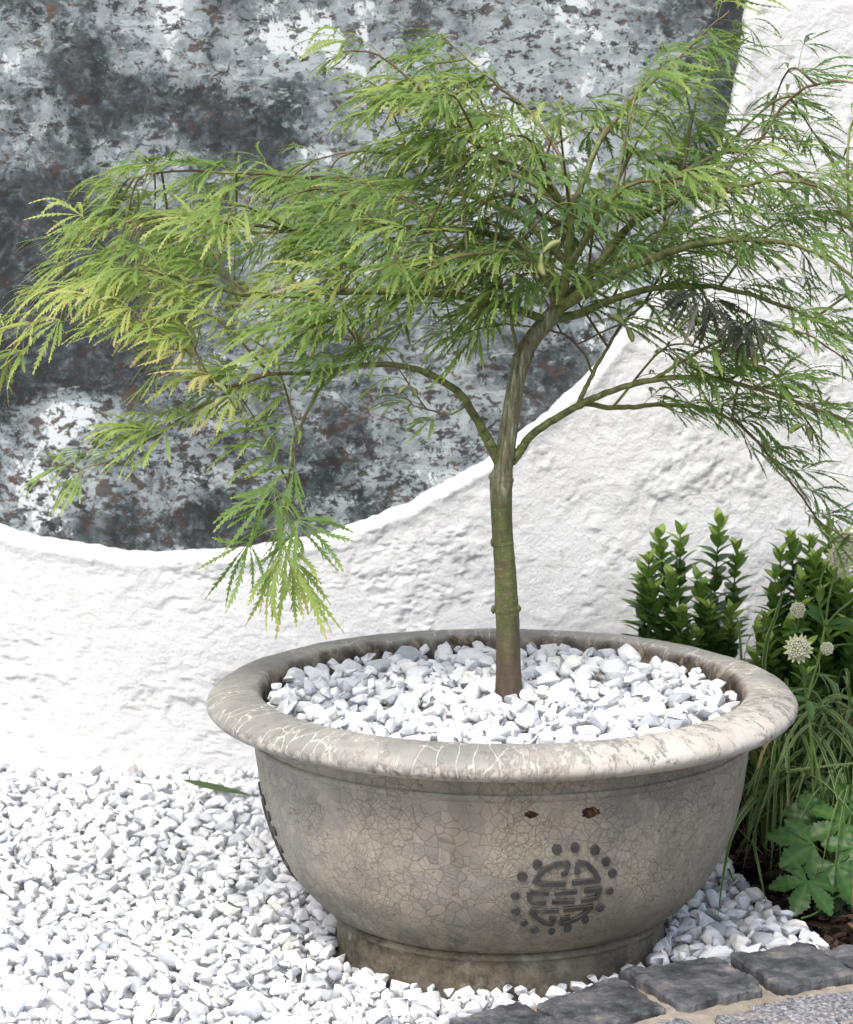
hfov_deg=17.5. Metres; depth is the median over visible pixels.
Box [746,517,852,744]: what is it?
box shrub
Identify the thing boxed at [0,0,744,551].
round panel
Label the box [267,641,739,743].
gravel
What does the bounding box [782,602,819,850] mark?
flowering perennial
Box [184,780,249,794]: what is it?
fallen leaf
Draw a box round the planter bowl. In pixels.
[206,628,797,1001]
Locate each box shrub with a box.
[620,506,753,661]
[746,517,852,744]
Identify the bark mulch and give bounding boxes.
[725,795,852,949]
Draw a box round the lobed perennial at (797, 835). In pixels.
[765,776,852,918]
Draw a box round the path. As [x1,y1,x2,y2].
[449,942,852,1023]
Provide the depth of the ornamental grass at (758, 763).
4.15 m
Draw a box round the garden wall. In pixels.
[0,0,852,786]
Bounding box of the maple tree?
[0,0,852,702]
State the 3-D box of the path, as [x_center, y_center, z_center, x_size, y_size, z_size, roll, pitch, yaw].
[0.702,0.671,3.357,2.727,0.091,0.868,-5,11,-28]
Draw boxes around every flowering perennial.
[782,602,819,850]
[794,528,852,862]
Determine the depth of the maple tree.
3.62 m
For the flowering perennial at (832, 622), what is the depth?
3.98 m
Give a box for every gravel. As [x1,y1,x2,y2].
[0,761,829,1023]
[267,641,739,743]
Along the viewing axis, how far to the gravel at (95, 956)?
3.85 m
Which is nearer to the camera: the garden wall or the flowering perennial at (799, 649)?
the flowering perennial at (799, 649)
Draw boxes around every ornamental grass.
[717,585,852,919]
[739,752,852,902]

